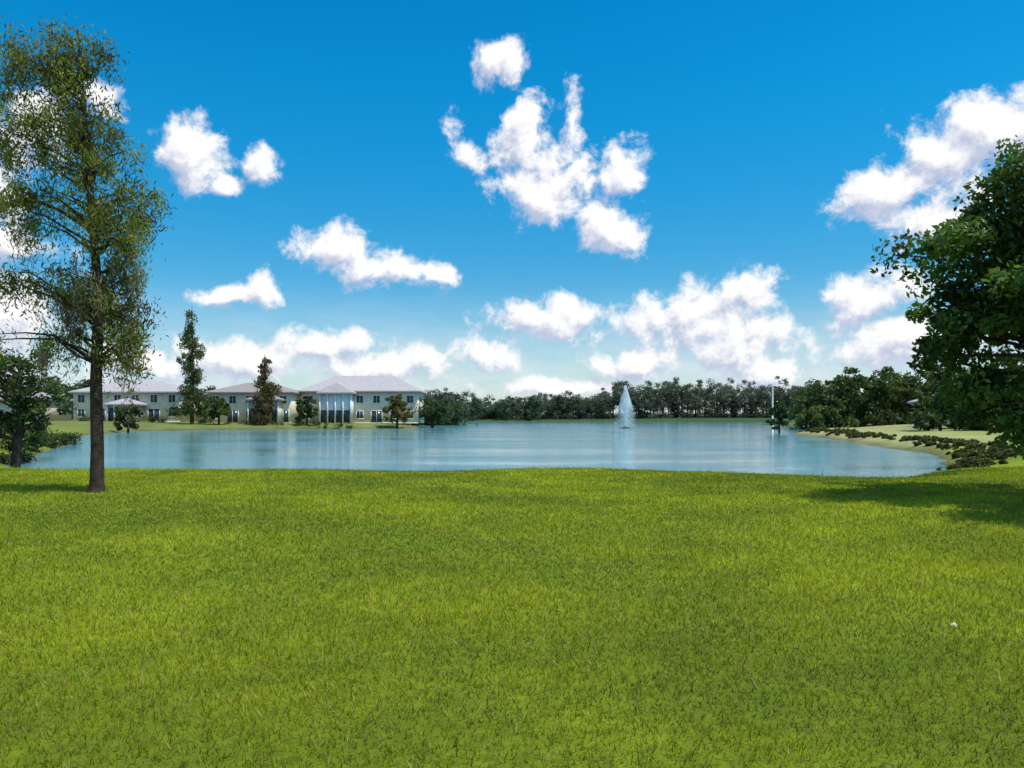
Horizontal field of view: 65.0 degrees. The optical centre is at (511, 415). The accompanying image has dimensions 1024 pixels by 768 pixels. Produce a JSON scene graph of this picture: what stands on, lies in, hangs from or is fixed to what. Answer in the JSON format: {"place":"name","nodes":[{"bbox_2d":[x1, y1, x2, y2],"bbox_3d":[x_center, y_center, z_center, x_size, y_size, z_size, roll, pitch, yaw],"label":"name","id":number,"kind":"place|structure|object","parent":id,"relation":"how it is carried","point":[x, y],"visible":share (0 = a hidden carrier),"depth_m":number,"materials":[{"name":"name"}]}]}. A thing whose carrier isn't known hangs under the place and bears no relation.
{"place":"outdoors","nodes":[
{"label":"outdoors","id":0,"kind":"place"},
{"bbox_2d":[321,394,353,423],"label":"porch wing","id":1,"kind":"structure","parent":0,"point":[338,401],"depth_m":151.00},
{"bbox_2d":[321,410,349,422],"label":"porch openings","id":2,"kind":"object","parent":1,"relation":"attached to","point":[338,416],"visible":0.96,"depth_m":150.97,"materials":[{"name":"black glass"}]},
{"bbox_2d":[4,421,947,477],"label":"lake water","id":3,"kind":"structure","parent":0,"point":[751,447],"depth_m":54.84,"materials":[{"name":"teal liquid"}]},
{"bbox_2d":[615,385,635,427],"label":"fountain","id":4,"kind":"object","parent":3,"relation":"in","point":[625,397],"visible":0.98,"depth_m":149.67,"materials":[{"name":"white liquid"}]},
{"bbox_2d":[0,416,1023,767],"bbox_3d":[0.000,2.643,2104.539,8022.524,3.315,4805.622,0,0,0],"label":"ground","id":5,"kind":"structure","parent":0,"point":[418,702],"depth_m":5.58,"materials":[{"name":"green plant"}]},
{"bbox_2d":[0,400,70,420],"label":"walls","id":6,"kind":"structure","parent":5,"relation":"on","point":[55,416],"depth_m":154.68,"materials":[{"name":"beige paint"}]},
{"bbox_2d":[0,390,72,400],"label":"roof","id":7,"kind":"structure","parent":6,"relation":"on","point":[43,393],"depth_m":153.91,"materials":[{"name":"grey tile"}]},
{"bbox_2d":[0,348,76,467],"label":"oak tree","id":8,"kind":"object","parent":5,"relation":"on","point":[17,391],"visible":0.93,"depth_m":33.91,"materials":[{"name":"green plant"}]},
{"bbox_2d":[0,427,82,464],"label":"shoreline shrubs","id":9,"kind":"object","parent":5,"relation":"on","point":[65,438],"visible":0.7,"depth_m":51.49,"materials":[{"name":"green plant"}]},
{"bbox_2d":[0,11,177,492],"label":"cypress tree","id":10,"kind":"object","parent":5,"relation":"on","point":[94,302],"visible":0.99,"depth_m":17.19,"materials":[{"name":"green plant"}]},
{"bbox_2d":[106,405,137,421],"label":"porch columns","id":11,"kind":"structure","parent":5,"relation":"on","point":[114,413],"depth_m":143.65,"materials":[{"name":"white paint"}]},
{"bbox_2d":[103,398,148,405],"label":"porch roof","id":12,"kind":"structure","parent":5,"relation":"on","point":[118,402],"depth_m":143.72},
{"bbox_2d":[108,405,144,421],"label":"porch wing","id":13,"kind":"structure","parent":5,"relation":"on","point":[142,409],"depth_m":145.44,"materials":[{"name":"beige paint"}]},
{"bbox_2d":[108,408,134,420],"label":"porch openings","id":14,"kind":"object","parent":13,"relation":"attached to","point":[110,414],"visible":0.18,"depth_m":143.97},
{"bbox_2d":[112,402,143,432],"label":"maple tree","id":15,"kind":"object","parent":5,"relation":"on","point":[119,417],"visible":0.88,"depth_m":111.59,"materials":[{"name":"green plant"}]},
{"bbox_2d":[73,393,202,421],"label":"walls","id":16,"kind":"structure","parent":5,"relation":"on","point":[162,404],"depth_m":147.00,"materials":[{"name":"beige paint"}]},
{"bbox_2d":[68,381,205,394],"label":"roof","id":17,"kind":"structure","parent":16,"relation":"on","point":[158,387],"depth_m":148.12,"materials":[{"name":"tile"}]},
{"bbox_2d":[165,309,214,423],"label":"pine tree","id":18,"kind":"object","parent":5,"relation":"on","point":[194,396],"visible":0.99,"depth_m":138.36,"materials":[{"name":"green plant"}]},
{"bbox_2d":[77,413,351,428],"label":"hedge bed","id":19,"kind":"object","parent":5,"relation":"on","point":[163,420],"visible":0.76,"depth_m":142.49,"materials":[{"name":"green plant"}]},
{"bbox_2d":[201,397,231,424],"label":"maple tree","id":20,"kind":"object","parent":5,"relation":"on","point":[218,407],"visible":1,"depth_m":137.53,"materials":[{"name":"green plant"}]},
{"bbox_2d":[208,393,301,422],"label":"walls","id":21,"kind":"structure","parent":5,"relation":"on","point":[241,405],"depth_m":150.00,"materials":[{"name":"beige paint"}]},
{"bbox_2d":[203,383,301,393],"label":"roof","id":22,"kind":"structure","parent":21,"relation":"on","point":[245,388],"depth_m":150.97,"materials":[{"name":"grey tile"}]},
{"bbox_2d":[247,401,278,422],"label":"porch columns","id":23,"kind":"structure","parent":5,"relation":"on","point":[254,405],"depth_m":146.65,"materials":[{"name":"white paint"}]},
{"bbox_2d":[244,395,285,400],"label":"porch roof","id":24,"kind":"structure","parent":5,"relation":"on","point":[276,399],"depth_m":146.54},
{"bbox_2d":[249,355,281,424],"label":"pine tree","id":25,"kind":"object","parent":5,"relation":"on","point":[263,396],"visible":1,"depth_m":141.11,"materials":[{"name":"green plant"}]},
{"bbox_2d":[249,401,282,422],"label":"porch wing","id":26,"kind":"structure","parent":5,"relation":"on","point":[280,410],"depth_m":147.80,"materials":[{"name":"beige paint"}]},
{"bbox_2d":[249,410,276,421],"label":"porch openings","id":27,"kind":"object","parent":26,"relation":"attached to","point":[274,415],"visible":0.21,"depth_m":146.97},
{"bbox_2d":[294,396,318,424],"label":"maple tree","id":28,"kind":"object","parent":5,"relation":"on","point":[307,409],"visible":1,"depth_m":142.47,"materials":[{"name":"green plant"}]},
{"bbox_2d":[319,394,351,423],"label":"porch columns","id":29,"kind":"structure","parent":5,"relation":"on","point":[335,408],"depth_m":150.65,"materials":[{"name":"white paint"}]},
{"bbox_2d":[316,382,356,393],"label":"porch roof","id":30,"kind":"structure","parent":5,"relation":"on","point":[337,388],"depth_m":150.66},
{"bbox_2d":[302,392,423,422],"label":"walls","id":31,"kind":"structure","parent":5,"relation":"on","point":[367,406],"depth_m":154.00,"materials":[{"name":"beige paint"}]},
{"bbox_2d":[298,376,426,393],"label":"roof","id":32,"kind":"structure","parent":31,"relation":"on","point":[374,383],"depth_m":155.88,"materials":[{"name":"tile"}]},
{"bbox_2d":[382,394,412,427],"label":"maple tree","id":33,"kind":"object","parent":5,"relation":"on","point":[395,408],"visible":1,"depth_m":147.59,"materials":[{"name":"green plant"}]},
{"bbox_2d":[413,394,454,427],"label":"maple tree","id":34,"kind":"object","parent":5,"relation":"on","point":[432,410],"visible":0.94,"depth_m":155.31,"materials":[{"name":"green plant"}]},
{"bbox_2d":[0,346,1023,430],"bbox_3d":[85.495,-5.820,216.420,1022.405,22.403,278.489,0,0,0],"label":"distant trees","id":35,"kind":"object","parent":5,"relation":"on","point":[838,401],"visible":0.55,"depth_m":196.05,"materials":[{"name":"green plant"}]},
{"bbox_2d":[765,401,789,433],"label":"young tree","id":36,"kind":"object","parent":5,"relation":"on","point":[781,410],"visible":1,"depth_m":105.84,"materials":[{"name":"green plant"}]},
{"bbox_2d":[772,382,783,432],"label":"street lamp","id":37,"kind":"object","parent":5,"relation":"on","point":[772,396],"visible":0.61,"depth_m":111.92,"materials":[{"name":"white metal"}]},
{"bbox_2d":[799,427,1023,469],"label":"low shrubs","id":38,"kind":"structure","parent":5,"relation":"on","point":[976,449],"depth_m":45.68,"materials":[{"name":"green plant"}]},
{"bbox_2d":[869,135,1023,460],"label":"live oak tree","id":39,"kind":"object","parent":5,"relation":"on","point":[992,308],"visible":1,"depth_m":14.96,"materials":[{"name":"green plant"}]},
{"bbox_2d":[0,0,1023,415],"label":"sky","id":40,"kind":"structure","parent":0,"point":[499,199],"materials":[{"name":"blue"}]},
{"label":"base course","id":41,"kind":"object","parent":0,"visible":0},
{"bbox_2d":[77,394,175,420],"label":"window frames","id":42,"kind":"structure","parent":41,"relation":"on","point":[135,396],"depth_m":146.94,"materials":[{"name":"white paint"}]},
{"bbox_2d":[78,395,174,420],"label":"window glass","id":43,"kind":"object","parent":42,"relation":"in","point":[154,413],"visible":0.53,"depth_m":146.97,"materials":[{"name":"glass"}]},
{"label":"base course","id":44,"kind":"object","parent":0,"visible":0},
{"bbox_2d":[212,395,288,422],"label":"window frames","id":45,"kind":"structure","parent":44,"relation":"on","point":[246,403],"depth_m":149.94,"materials":[{"name":"white paint"}]},
{"bbox_2d":[213,396,287,422],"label":"window glass","id":46,"kind":"object","parent":45,"relation":"in","point":[285,416],"visible":0.42,"depth_m":149.97,"materials":[{"name":"glass"}]},
{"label":"base course","id":47,"kind":"object","parent":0,"visible":0},
{"bbox_2d":[306,395,413,422],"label":"window frames","id":48,"kind":"structure","parent":47,"relation":"on","point":[376,402],"depth_m":153.94,"materials":[{"name":"white"}]},
{"bbox_2d":[308,396,412,422],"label":"window glass","id":49,"kind":"object","parent":48,"relation":"in","point":[379,413],"visible":0.51,"depth_m":153.97,"materials":[{"name":"glass"}]}
]}

